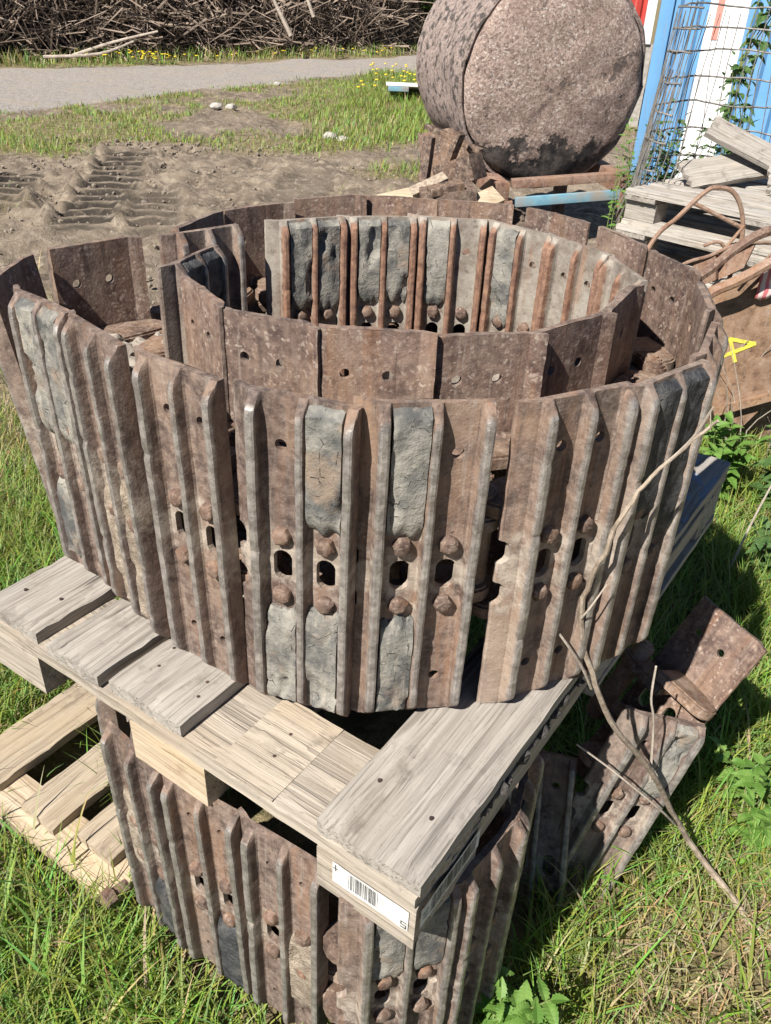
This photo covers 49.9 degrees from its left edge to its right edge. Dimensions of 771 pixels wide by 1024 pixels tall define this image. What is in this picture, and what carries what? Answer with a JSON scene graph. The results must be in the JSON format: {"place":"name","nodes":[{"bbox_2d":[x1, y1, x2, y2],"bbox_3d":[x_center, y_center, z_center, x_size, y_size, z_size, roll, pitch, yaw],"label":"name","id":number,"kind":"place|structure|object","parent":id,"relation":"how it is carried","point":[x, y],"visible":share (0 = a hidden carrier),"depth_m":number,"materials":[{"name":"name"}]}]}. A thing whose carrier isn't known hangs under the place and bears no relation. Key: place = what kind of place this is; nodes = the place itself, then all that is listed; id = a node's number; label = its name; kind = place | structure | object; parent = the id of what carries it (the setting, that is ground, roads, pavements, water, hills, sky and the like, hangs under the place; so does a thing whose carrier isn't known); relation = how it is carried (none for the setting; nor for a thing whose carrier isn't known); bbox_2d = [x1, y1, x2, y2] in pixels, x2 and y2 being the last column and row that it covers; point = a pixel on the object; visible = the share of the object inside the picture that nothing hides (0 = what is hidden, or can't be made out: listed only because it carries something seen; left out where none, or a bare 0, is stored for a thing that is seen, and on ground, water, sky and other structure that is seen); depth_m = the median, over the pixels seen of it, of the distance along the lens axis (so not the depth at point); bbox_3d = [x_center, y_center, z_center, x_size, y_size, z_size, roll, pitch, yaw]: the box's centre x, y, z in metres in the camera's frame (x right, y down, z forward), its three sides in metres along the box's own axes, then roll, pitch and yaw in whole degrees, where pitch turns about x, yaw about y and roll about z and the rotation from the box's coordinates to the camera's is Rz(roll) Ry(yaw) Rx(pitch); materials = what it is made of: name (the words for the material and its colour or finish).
{"place":"outdoors","nodes":[
{"label":"outdoors","id":0,"kind":"place"},
{"bbox_2d":[0,40,770,1023],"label":"grass","id":1,"kind":"structure","parent":0,"point":[54,976],"depth_m":1.61,"materials":[{"name":"green plant"}]},
{"bbox_2d":[0,0,770,1023],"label":"ground","id":2,"kind":"structure","parent":0,"point":[24,90],"depth_m":6.70,"materials":[{"name":"soil"}]},
{"bbox_2d":[43,41,133,58],"bbox_3d":[-5.187,-8.092,14.494,1.560,0.312,0.128,-9,34,-17],"label":"branch","id":3,"kind":"object","parent":2,"relation":"on","point":[79,55],"visible":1,"depth_m":14.47,"materials":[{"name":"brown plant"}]},
{"bbox_2d":[0,683,319,906],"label":"wooden pallet","id":4,"kind":"object","parent":2,"relation":"on","point":[45,731],"visible":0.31,"depth_m":1.66,"materials":[{"name":"brown wood"}]},
{"bbox_2d":[99,879,130,909],"bbox_3d":[-0.484,0.683,1.486,0.033,0.033,0.048,26,34,32],"label":"bolt","id":5,"kind":"object","parent":4,"relation":"on","point":[107,894],"visible":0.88,"depth_m":1.47,"materials":[{"name":"metal"}]},
{"bbox_2d":[0,131,417,312],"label":"mud clods","id":6,"kind":"object","parent":2,"relation":"on","point":[118,178],"visible":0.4,"depth_m":7.26,"materials":[{"name":"brown soil"}]},
{"bbox_2d":[209,102,221,109],"bbox_3d":[-2.211,-5.294,10.801,0.173,0.089,0.132,3,33,0],"label":"stone","id":7,"kind":"object","parent":2,"relation":"on","point":[216,106],"visible":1,"depth_m":10.77,"materials":[{"name":"grey stone"}]},
{"bbox_2d":[0,0,433,59],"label":"brush heap","id":8,"kind":"object","parent":2,"relation":"on","point":[86,33],"visible":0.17,"depth_m":17.28,"materials":[{"name":"brown wood"}]},
{"bbox_2d":[73,30,157,53],"bbox_3d":[-4.960,-8.593,15.201,1.566,0.477,0.066,-6,34,-13],"label":"branch","id":9,"kind":"object","parent":8,"relation":"on","point":[108,43],"visible":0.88,"depth_m":15.17,"materials":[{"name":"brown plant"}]},
{"bbox_2d":[272,0,292,36],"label":"branch","id":10,"kind":"object","parent":8,"relation":"on","point":[285,24],"visible":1,"depth_m":17.22,"materials":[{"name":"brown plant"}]},
{"bbox_2d":[306,0,314,17],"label":"branch","id":11,"kind":"object","parent":8,"relation":"on","point":[310,8],"visible":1,"depth_m":17.37,"materials":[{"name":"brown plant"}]},
{"bbox_2d":[225,103,236,109],"bbox_3d":[-2.023,-5.308,10.847,0.137,0.083,0.115,14,34,17],"label":"stone","id":12,"kind":"object","parent":2,"relation":"on","point":[231,106],"visible":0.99,"depth_m":10.81,"materials":[{"name":"grey stone"}]},
{"bbox_2d":[76,47,416,98],"bbox_3d":[-2.416,-9.259,16.843,6.725,0.211,11.147,3,33,0],"label":"dandelion","id":13,"kind":"object","parent":2,"relation":"on","point":[257,51],"depth_m":15.44,"materials":[{"name":"yellow plant"}]},
{"bbox_2d":[323,132,336,138],"bbox_3d":[-0.618,-4.136,9.121,0.157,0.100,0.140,23,38,29],"label":"stone","id":14,"kind":"object","parent":2,"relation":"on","point":[330,134],"visible":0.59,"depth_m":9.08,"materials":[{"name":"grey stone"}]},
{"bbox_2d":[386,82,419,91],"bbox_3d":[0.421,-6.439,12.574,0.800,0.241,1.350,3,33,0],"label":"white panel","id":15,"kind":"object","parent":2,"relation":"on","point":[400,86],"visible":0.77,"depth_m":12.00,"materials":[{"name":"plastic"}]},
{"bbox_2d":[413,0,435,33],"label":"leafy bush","id":16,"kind":"object","parent":2,"relation":"on","point":[430,5],"visible":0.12,"depth_m":21.69,"materials":[{"name":"green plant"}]},
{"bbox_2d":[417,136,435,182],"bbox_3d":[0.220,-1.928,5.111,0.060,0.707,0.165,21,37,26],"label":"angle iron","id":17,"kind":"object","parent":2,"relation":"on","point":[427,154],"visible":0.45,"depth_m":5.00,"materials":[{"name":"brown metal"}]},
{"bbox_2d":[95,586,767,1023],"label":"crawler track","id":18,"kind":"structure","parent":2,"relation":"on","point":[243,900],"depth_m":1.24,"materials":[{"name":"metal"}]},
{"bbox_2d":[0,453,730,949],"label":"wooden pallet","id":19,"kind":"object","parent":18,"relation":"on","point":[398,825],"visible":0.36,"depth_m":1.09,"materials":[{"name":"grey wood"}]},
{"bbox_2d":[0,194,727,716],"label":"crawler track","id":20,"kind":"structure","parent":19,"relation":"on","point":[406,438],"depth_m":1.07,"materials":[{"name":"metal"}]},
{"bbox_2d":[110,332,162,371],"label":"dry clods","id":21,"kind":"object","parent":20,"relation":"on","point":[130,345],"visible":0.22,"depth_m":1.33,"materials":[{"name":"grey soil"}]},
{"bbox_2d":[512,204,525,226],"bbox_3d":[0.484,-1.780,5.257,1.500,0.395,2.100,3,33,0],"label":"soil heap","id":22,"kind":"object","parent":2,"relation":"on","point":[519,214],"visible":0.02,"depth_m":5.27,"materials":[{"name":"brown soil"}]},
{"bbox_2d":[473,966,568,1023],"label":"nettle","id":23,"kind":"object","parent":2,"relation":"on","point":[513,1005],"visible":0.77,"depth_m":1.29,"materials":[{"name":"green plant"}]},
{"bbox_2d":[471,160,631,230],"bbox_3d":[1.006,-2.177,5.693,0.913,0.574,1.494,-3,33,-9],"label":"tank cradle","id":24,"kind":"object","parent":2,"relation":"on","point":[601,172],"visible":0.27,"depth_m":5.03,"materials":[{"name":"metal"}]},
{"bbox_2d":[417,125,473,176],"bbox_3d":[0.418,-2.312,5.335,0.437,0.359,0.119,3,33,0],"label":"steel plate","id":25,"kind":"object","parent":24,"relation":"on","point":[442,146],"visible":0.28,"depth_m":5.32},
{"bbox_2d":[424,123,486,181],"bbox_3d":[0.360,-2.087,4.923,0.240,0.354,0.562,-25,42,-36],"label":"steel bracket","id":26,"kind":"object","parent":24,"relation":"on","point":[469,168],"visible":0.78,"depth_m":4.80,"materials":[{"name":"brown metal"}]},
{"bbox_2d":[409,172,447,197],"bbox_3d":[0.156,-1.838,4.797,0.442,0.233,0.086,-11,35,-20],"label":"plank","id":27,"kind":"object","parent":26,"relation":"on","point":[440,177],"visible":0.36,"depth_m":4.78,"materials":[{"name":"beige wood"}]},
{"bbox_2d":[419,179,476,215],"bbox_3d":[0.354,-1.779,4.673,0.315,0.188,0.232,1,33,-3],"label":"scrap block","id":28,"kind":"object","parent":27,"relation":"on","point":[456,189],"depth_m":4.57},
{"bbox_2d":[378,188,412,196],"bbox_3d":[0.008,-1.677,4.471,0.290,0.119,0.100,-9,34,-18],"label":"plank","id":29,"kind":"object","parent":28,"relation":"on","point":[405,192],"visible":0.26,"depth_m":4.48,"materials":[{"name":"brown wood"}]},
{"bbox_2d":[477,186,504,202],"bbox_3d":[0.557,-1.740,4.628,0.200,0.127,0.117,-17,37,-28],"label":"plank","id":30,"kind":"object","parent":28,"relation":"on","point":[491,194],"visible":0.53,"depth_m":4.62,"materials":[{"name":"brown wood"}]},
{"bbox_2d":[416,0,645,187],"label":"storage tank","id":31,"kind":"object","parent":24,"relation":"on","point":[525,88],"visible":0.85,"depth_m":4.97,"materials":[{"name":"brown stone"}]},
{"bbox_2d":[602,118,641,229],"bbox_3d":[1.383,-1.804,4.824,0.197,0.892,0.366,3,33,0],"label":"leafy bush","id":32,"kind":"object","parent":2,"relation":"on","point":[625,181],"visible":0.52,"depth_m":4.82,"materials":[{"name":"green plant"}]},
{"bbox_2d":[629,0,657,126],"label":"red shed","id":33,"kind":"structure","parent":2,"relation":"on","point":[646,10],"depth_m":10.29,"materials":[{"name":"paint"}]},
{"bbox_2d":[558,407,770,948],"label":"dead branch","id":34,"kind":"object","parent":2,"relation":"on","point":[659,785],"visible":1,"depth_m":1.22,"materials":[{"name":"brown wood"}]},
{"bbox_2d":[621,98,760,202],"bbox_3d":[1.542,-1.748,4.465,0.553,0.798,0.677,-18,38,-29],"label":"leafy bush","id":35,"kind":"object","parent":2,"relation":"on","point":[672,165],"visible":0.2,"depth_m":4.36,"materials":[{"name":"green plant"}]},
{"bbox_2d":[630,0,770,184],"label":"shipping container","id":36,"kind":"object","parent":2,"relation":"on","point":[667,15],"visible":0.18,"depth_m":6.47,"materials":[{"name":"blue metal"}]},
{"bbox_2d":[709,51,750,155],"bbox_3d":[2.059,-2.185,5.176,0.250,1.207,0.287,3,33,0],"label":"leafy bush","id":37,"kind":"object","parent":2,"relation":"on","point":[729,92],"visible":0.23,"depth_m":4.99,"materials":[{"name":"green plant"}]},
{"bbox_2d":[699,410,770,501],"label":"leafy weed","id":38,"kind":"object","parent":2,"relation":"on","point":[719,447],"visible":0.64,"depth_m":2.76,"materials":[{"name":"green plant"}]},
{"bbox_2d":[705,401,770,447],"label":"scrap block","id":39,"kind":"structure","parent":2,"relation":"on","point":[763,421],"depth_m":3.15,"materials":[{"name":"metal"}]},
{"bbox_2d":[647,185,745,278],"bbox_3d":[1.031,-0.874,3.042,0.523,0.615,0.153,-10,35,-19],"label":"bent rod","id":40,"kind":"object","parent":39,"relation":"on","point":[697,198],"visible":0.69,"depth_m":2.96,"materials":[{"name":"brown metal"}]},
{"bbox_2d":[683,241,770,264],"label":"bent rod","id":41,"kind":"object","parent":40,"relation":"on","point":[715,253],"visible":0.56,"depth_m":2.92,"materials":[{"name":"brown metal"}]},
{"bbox_2d":[693,255,717,283],"bbox_3d":[1.141,-0.860,2.954,0.100,0.134,0.022,3,33,0],"label":"scrap plate","id":42,"kind":"object","parent":41,"relation":"on","point":[700,265],"visible":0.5,"depth_m":2.94,"materials":[{"name":"brown metal"}]},
{"bbox_2d":[703,240,725,247],"bbox_3d":[1.116,-0.811,2.992,0.179,0.334,0.036,-7,34,-14],"label":"bent rod","id":43,"kind":"object","parent":41,"relation":"on","point":[721,243],"visible":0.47,"depth_m":2.92,"materials":[{"name":"brown metal"}]},
{"bbox_2d":[718,225,744,256],"bbox_3d":[1.157,-0.888,2.949,0.208,0.257,0.016,-7,34,-15],"label":"bent rod","id":44,"kind":"object","parent":41,"relation":"on","point":[738,232],"visible":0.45,"depth_m":2.92,"materials":[{"name":"brown metal"}]},
{"bbox_2d":[712,242,754,282],"bbox_3d":[1.254,-0.903,2.965,0.140,0.164,0.032,3,33,0],"label":"scrap plate","id":45,"kind":"object","parent":41,"relation":"on","point":[738,261],"visible":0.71,"depth_m":2.96,"materials":[{"name":"brown metal"}]},
{"bbox_2d":[711,275,770,426],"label":"steel sheet","id":46,"kind":"object","parent":39,"relation":"on","point":[745,314],"visible":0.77,"depth_m":2.96,"materials":[{"name":"brown metal"}]},
{"bbox_2d":[700,225,770,279],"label":"rusty pipe","id":47,"kind":"object","parent":46,"relation":"on","point":[723,258],"visible":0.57,"depth_m":2.82,"materials":[{"name":"brown metal"}]},
{"bbox_2d":[708,257,770,297],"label":"rusty pipe","id":48,"kind":"object","parent":46,"relation":"on","point":[751,273],"visible":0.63,"depth_m":2.77,"materials":[{"name":"brown metal"}]},
{"bbox_2d":[737,253,770,291],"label":"bent rod","id":49,"kind":"object","parent":46,"relation":"on","point":[744,284],"visible":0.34,"depth_m":2.84,"materials":[{"name":"brown metal"}]},
{"bbox_2d":[755,269,770,299],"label":"striped cloth","id":50,"kind":"object","parent":46,"relation":"hanging from","point":[763,290],"visible":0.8,"depth_m":2.84,"materials":[{"name":"fabric"}]},
{"bbox_2d":[707,339,770,457],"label":"dry stalks","id":51,"kind":"object","parent":2,"relation":"on","point":[739,400],"visible":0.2,"depth_m":2.93,"materials":[{"name":"beige plant"}]},
{"bbox_2d":[709,736,770,803],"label":"leafy weed","id":52,"kind":"object","parent":2,"relation":"on","point":[757,781],"visible":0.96,"depth_m":1.74,"materials":[{"name":"green plant"}]},
{"bbox_2d":[720,0,770,153],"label":"climbing plant","id":53,"kind":"object","parent":2,"relation":"on","point":[737,69],"visible":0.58,"depth_m":5.24,"materials":[{"name":"green plant"}]},
{"bbox_2d":[723,786,770,850],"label":"leafy weed","id":54,"kind":"object","parent":2,"relation":"on","point":[758,816],"visible":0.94,"depth_m":1.66,"materials":[{"name":"green plant"}]},
{"bbox_2d":[723,485,770,579],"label":"branch","id":55,"kind":"object","parent":2,"relation":"on","point":[748,529],"visible":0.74,"depth_m":2.37,"materials":[{"name":"brown plant"}]},
{"bbox_2d":[741,516,770,579],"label":"leafy weed","id":56,"kind":"object","parent":2,"relation":"on","point":[758,543],"visible":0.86,"depth_m":2.42,"materials":[{"name":"green plant"}]},
{"bbox_2d":[745,425,770,513],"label":"leafy weed","id":57,"kind":"object","parent":2,"relation":"on","point":[767,475],"visible":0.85,"depth_m":2.79,"materials":[{"name":"green plant"}]},
{"bbox_3d":[1.734,-0.733,3.775,0.802,0.148,1.202,-25,42,-36],"label":"wooden pallet","id":58,"kind":"object","parent":2,"relation":"on","visible":0},
{"bbox_3d":[1.719,-0.842,3.675,1.202,0.148,0.802,30,41,35],"label":"wooden pallet","id":59,"kind":"object","parent":58,"relation":"on","visible":0},
{"bbox_2d":[656,246,714,287],"bbox_3d":[1.707,-0.960,3.588,0.802,0.148,1.202,-24,41,-35],"label":"wooden pallet","id":60,"kind":"object","parent":59,"relation":"on","point":[680,257],"visible":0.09,"depth_m":3.75,"materials":[{"name":"grey wood"}]},
{"bbox_2d":[615,210,766,283],"bbox_3d":[1.702,-1.086,3.514,0.802,0.148,1.202,-26,43,-37],"label":"wooden pallet","id":61,"kind":"object","parent":60,"relation":"on","point":[675,243],"visible":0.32,"depth_m":3.55,"materials":[{"name":"grey wood"}]},
{"bbox_2d":[621,176,770,255],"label":"wooden pallet","id":62,"kind":"object","parent":61,"relation":"on","point":[650,206],"visible":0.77,"depth_m":3.48,"materials":[{"name":"grey wood"}]},
{"bbox_2d":[614,0,770,229],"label":"wire roll","id":63,"kind":"object","parent":62,"relation":"on","point":[678,51],"visible":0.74,"depth_m":3.73,"materials":[{"name":"grey metal"}]},
{"bbox_2d":[631,68,700,249],"bbox_3d":[1.177,-1.459,3.636,0.201,0.842,0.673,12,34,15],"label":"wire mesh","id":64,"kind":"object","parent":63,"relation":"hanging from","point":[644,139],"visible":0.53,"depth_m":3.58,"materials":[{"name":"grey metal"}]},
{"bbox_2d":[675,153,767,188],"bbox_3d":[1.497,-1.507,3.641,0.425,0.028,0.162,-13,64,-11],"label":"broken board","id":65,"kind":"object","parent":62,"relation":"on","point":[722,169],"visible":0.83,"depth_m":3.62,"materials":[{"name":"grey wood"}]},
{"bbox_2d":[703,116,770,169],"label":"broken board","id":66,"kind":"object","parent":62,"relation":"on","point":[735,139],"visible":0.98,"depth_m":3.61,"materials":[{"name":"grey wood"}]},
{"bbox_2d":[766,166,770,197],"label":"broken board","id":67,"kind":"object","parent":62,"relation":"on","point":[768,190],"visible":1,"depth_m":3.49,"materials":[{"name":"grey wood"}]}
]}

